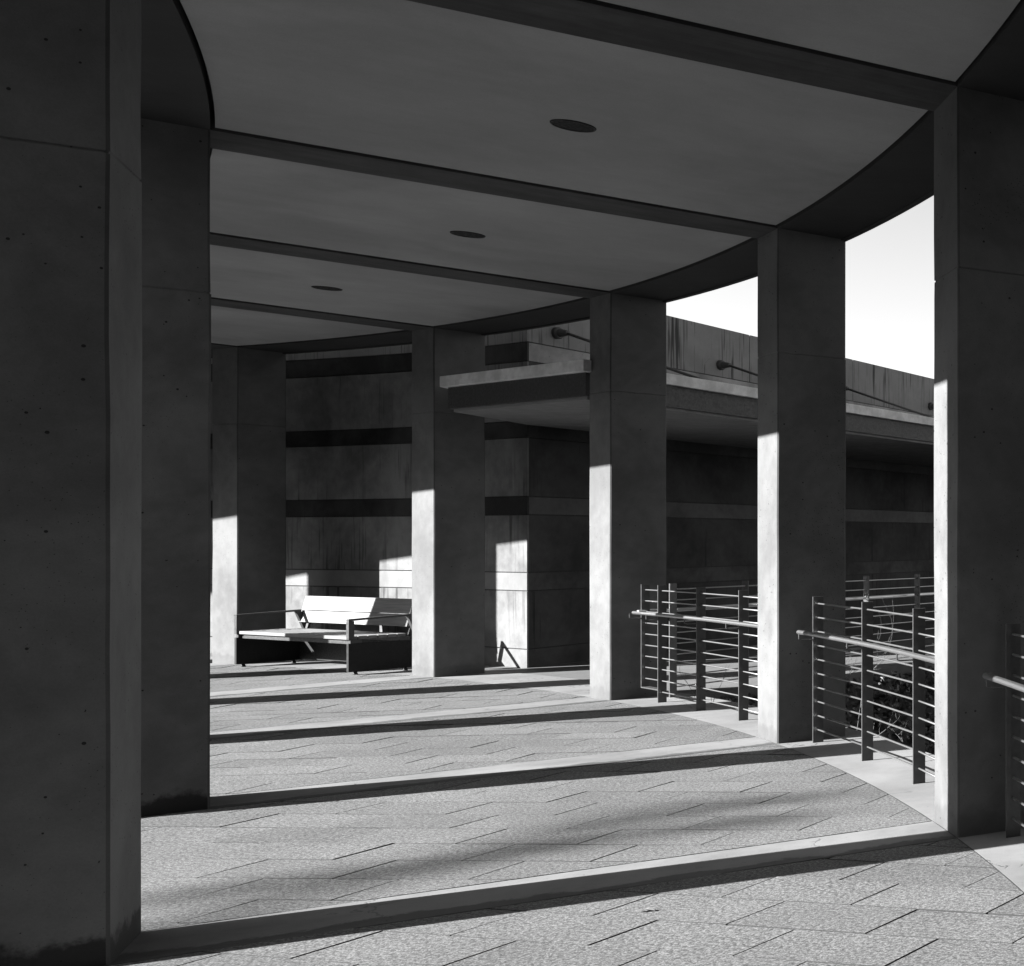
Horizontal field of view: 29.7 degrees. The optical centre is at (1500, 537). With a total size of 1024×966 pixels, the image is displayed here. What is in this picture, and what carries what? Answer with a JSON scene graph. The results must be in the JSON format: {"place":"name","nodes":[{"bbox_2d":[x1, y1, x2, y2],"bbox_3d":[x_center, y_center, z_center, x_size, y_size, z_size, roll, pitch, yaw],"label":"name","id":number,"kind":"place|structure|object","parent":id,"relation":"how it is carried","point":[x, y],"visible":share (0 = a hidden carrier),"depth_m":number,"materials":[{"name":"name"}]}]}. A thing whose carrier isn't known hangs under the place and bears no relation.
{"place":"outdoors","nodes":[
{"label":"outdoors","id":0,"kind":"place"},
{"bbox_2d":[210,663,235,666],"bbox_3d":[-15.626,1.524,12.598,0.452,0.052,3.292,0,0,16],"label":"paving strip","id":1,"kind":"object","parent":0,"point":[211,664],"visible":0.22,"depth_m":14.12,"materials":[{"name":"concrete"}]},
{"bbox_2d":[210,664,409,691],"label":"paving","id":2,"kind":"structure","parent":0,"point":[230,677],"depth_m":12.91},
{"bbox_2d":[234,596,411,674],"bbox_3d":[-13.502,1.100,13.739,2.285,0.800,0.686,0,0,21],"label":"bench","id":3,"kind":"object","parent":2,"relation":"on","point":[355,651],"visible":0.88,"depth_m":13.83,"materials":[{"name":"white metal"}]},
{"bbox_2d":[210,675,432,696],"bbox_3d":[-12.353,1.524,11.409,0.452,0.052,3.292,0,0,24],"label":"paving strip","id":4,"kind":"object","parent":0,"point":[272,689],"visible":0.33,"depth_m":12.11,"materials":[{"name":"concrete"}]},
{"bbox_2d":[210,653,516,669],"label":"pavement","id":5,"kind":"structure","parent":0,"point":[488,667],"depth_m":13.85,"materials":[{"name":"concrete"}]},
{"bbox_2d":[210,678,584,732],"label":"paving","id":6,"kind":"structure","parent":0,"point":[302,706],"depth_m":10.95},
{"bbox_2d":[210,697,608,739],"bbox_3d":[-9.300,1.524,9.733,0.452,0.052,3.292,0,0,33],"label":"paving strip","id":7,"kind":"object","parent":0,"point":[313,726],"visible":0.43,"depth_m":9.90,"materials":[{"name":"concrete"}]},
{"bbox_2d":[188,737,775,811],"bbox_3d":[-6.540,1.524,7.611,0.452,0.052,3.292,0,0,42],"label":"paving strip","id":8,"kind":"object","parent":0,"point":[249,798],"visible":0.43,"depth_m":7.59,"materials":[{"name":"concrete"}]},
{"bbox_2d":[139,118,210,816],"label":"concrete column","id":9,"kind":"structure","parent":8,"relation":"on","point":[175,527],"depth_m":6.50,"materials":[{"name":"grey concrete"}]},
{"bbox_2d":[210,701,754,796],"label":"paving","id":10,"kind":"structure","parent":0,"point":[255,763],"depth_m":8.70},
{"bbox_2d":[104,821,955,965],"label":"paving strip","id":11,"kind":"object","parent":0,"point":[166,942],"visible":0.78,"depth_m":5.03,"materials":[{"name":"concrete"}]},
{"bbox_2d":[0,0,141,965],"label":"concrete column","id":12,"kind":"structure","parent":11,"relation":"on","point":[70,444],"depth_m":4.13,"materials":[{"name":"grey concrete"}]},
{"bbox_2d":[141,744,930,931],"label":"paving","id":13,"kind":"structure","parent":0,"point":[214,865],"depth_m":6.16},
{"bbox_2d":[109,838,1023,965],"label":"paving","id":14,"kind":"structure","parent":0,"point":[953,902],"depth_m":4.60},
{"bbox_2d":[637,908,654,911],"bbox_3d":[-3.428,1.493,4.790,0.066,0.008,0.037,0,0,0],"label":"dry leaf","id":15,"kind":"object","parent":14,"relation":"on","point":[638,910],"visible":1,"depth_m":4.79,"materials":[{"name":"grey plant"}]},
{"bbox_2d":[488,620,934,753],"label":"path","id":16,"kind":"structure","parent":0,"point":[577,670],"depth_m":14.03,"materials":[{"name":"concrete"}]},
{"bbox_2d":[210,315,934,668],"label":"building","id":17,"kind":"structure","parent":16,"relation":"on","point":[348,473],"depth_m":15.08,"materials":[{"name":"concrete"}]},
{"bbox_2d":[440,327,933,467],"bbox_3d":[-8.649,-1.908,28.341,4.446,1.196,34.132,0,0,7],"label":"canopy","id":18,"kind":"object","parent":17,"relation":"attached to","point":[698,409],"visible":0.62,"depth_m":12.96,"materials":[{"name":"paint"}]},
{"bbox_2d":[637,574,934,697],"bbox_3d":[-6.505,0.967,16.113,0.164,1.074,10.584,0,0,15],"label":"railing","id":19,"kind":"object","parent":16,"relation":"on","point":[745,585],"visible":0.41,"depth_m":11.91,"materials":[{"name":"metal"}]},
{"bbox_2d":[716,665,934,754],"bbox_3d":[-6.315,2.129,16.053,0.373,1.229,10.454,0,0,15],"label":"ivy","id":20,"kind":"object","parent":16,"relation":"attached to","point":[908,691],"visible":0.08,"depth_m":13.76,"materials":[{"name":"grey plant"}]},
{"bbox_2d":[666,195,935,378],"label":"sky","id":21,"kind":"structure","parent":0,"point":[889,267],"materials":[{"name":"white"}]},
{"label":"ground","id":22,"kind":"structure","parent":0,"visible":0},
{"bbox_2d":[210,656,1023,894],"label":"curb","id":23,"kind":"structure","parent":22,"relation":"on","point":[1001,853],"depth_m":8.46,"materials":[{"name":"concrete"}]},
{"bbox_2d":[212,347,285,663],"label":"concrete column","id":24,"kind":"structure","parent":23,"relation":"on","point":[249,471],"depth_m":14.24,"materials":[{"name":"grey concrete"}]},
{"bbox_2d":[412,328,484,676],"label":"concrete column","id":25,"kind":"structure","parent":23,"relation":"on","point":[448,542],"depth_m":12.96,"materials":[{"name":"grey concrete"}]},
{"bbox_2d":[589,293,666,700],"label":"concrete column","id":26,"kind":"structure","parent":23,"relation":"on","point":[627,522],"depth_m":11.14,"materials":[{"name":"grey concrete"}]},
{"bbox_2d":[629,584,757,720],"bbox_3d":[-6.729,0.965,10.110,3.156,1.070,0.220,0,0,38],"label":"railing","id":27,"kind":"object","parent":23,"relation":"on","point":[742,622],"visible":0.84,"depth_m":10.39,"materials":[{"name":"metal"}]},
{"bbox_2d":[677,658,756,707],"bbox_3d":[-7.315,1.892,10.970,1.142,1.664,0.787,0,0,33],"label":"bare shrub","id":28,"kind":"object","parent":23,"relation":"on","point":[711,688],"visible":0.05,"depth_m":10.79,"materials":[{"name":"grey plant"}]},
{"bbox_2d":[758,228,845,743],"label":"concrete column","id":29,"kind":"structure","parent":23,"relation":"on","point":[801,433],"depth_m":8.84,"materials":[{"name":"grey concrete"}]},
{"bbox_2d":[796,596,934,783],"bbox_3d":[-3.918,0.965,7.561,0.226,1.070,3.262,0,0,-43],"label":"railing","id":30,"kind":"object","parent":23,"relation":"on","point":[917,654],"visible":0.74,"depth_m":8.02,"materials":[{"name":"metal"}]},
{"bbox_2d":[934,87,1023,837],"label":"concrete column","id":31,"kind":"structure","parent":23,"relation":"on","point":[979,370],"depth_m":6.07,"materials":[{"name":"grey concrete"}]},
{"bbox_2d":[982,623,1023,837],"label":"railing","id":32,"kind":"object","parent":23,"relation":"on","point":[1012,684],"visible":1,"depth_m":5.98,"materials":[{"name":"metal"}]},
{"bbox_2d":[846,600,899,734],"bbox_3d":[-5.406,1.604,10.130,0.718,2.235,0.537,0,0,0],"label":"bare shrub","id":33,"kind":"object","parent":22,"relation":"on","point":[875,669],"visible":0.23,"depth_m":10.12,"materials":[{"name":"grey plant"}]},
{"bbox_2d":[846,651,934,754],"bbox_3d":[-4.768,1.679,9.455,1.503,2.088,0.765,0,0,-34],"label":"bare shrub","id":34,"kind":"object","parent":22,"relation":"on","point":[860,718],"visible":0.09,"depth_m":9.35,"materials":[{"name":"grey plant"}]},
{"bbox_3d":[-30.436,-4.375,-9.530,44.590,14.250,61.528,0,0,0],"label":"building","id":35,"kind":"object","parent":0,"visible":0},
{"bbox_2d":[140,0,1023,357],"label":"colonnade roof","id":36,"kind":"structure","parent":35,"relation":"attached to","point":[366,156],"depth_m":6.79,"materials":[{"name":"concrete"}]},
{"bbox_2d":[311,286,342,290],"bbox_3d":[-10.675,-2.270,10.848,0.204,0.006,0.204,0,0,0],"label":"ceiling light","id":37,"kind":"object","parent":36,"relation":"attached to","point":[327,288],"visible":1,"depth_m":10.85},
{"bbox_2d":[450,231,485,237],"bbox_3d":[-7.727,-2.270,8.923,0.204,0.006,0.204,0,0,0],"label":"ceiling light","id":38,"kind":"object","parent":36,"relation":"attached to","point":[467,234],"visible":1,"depth_m":8.92,"materials":[{"name":"black"}]},
{"bbox_2d":[550,119,595,132],"bbox_3d":[-5.109,-2.270,6.570,0.204,0.006,0.204,0,0,0],"label":"ceiling light","id":39,"kind":"object","parent":36,"relation":"attached to","point":[573,125],"visible":1,"depth_m":6.56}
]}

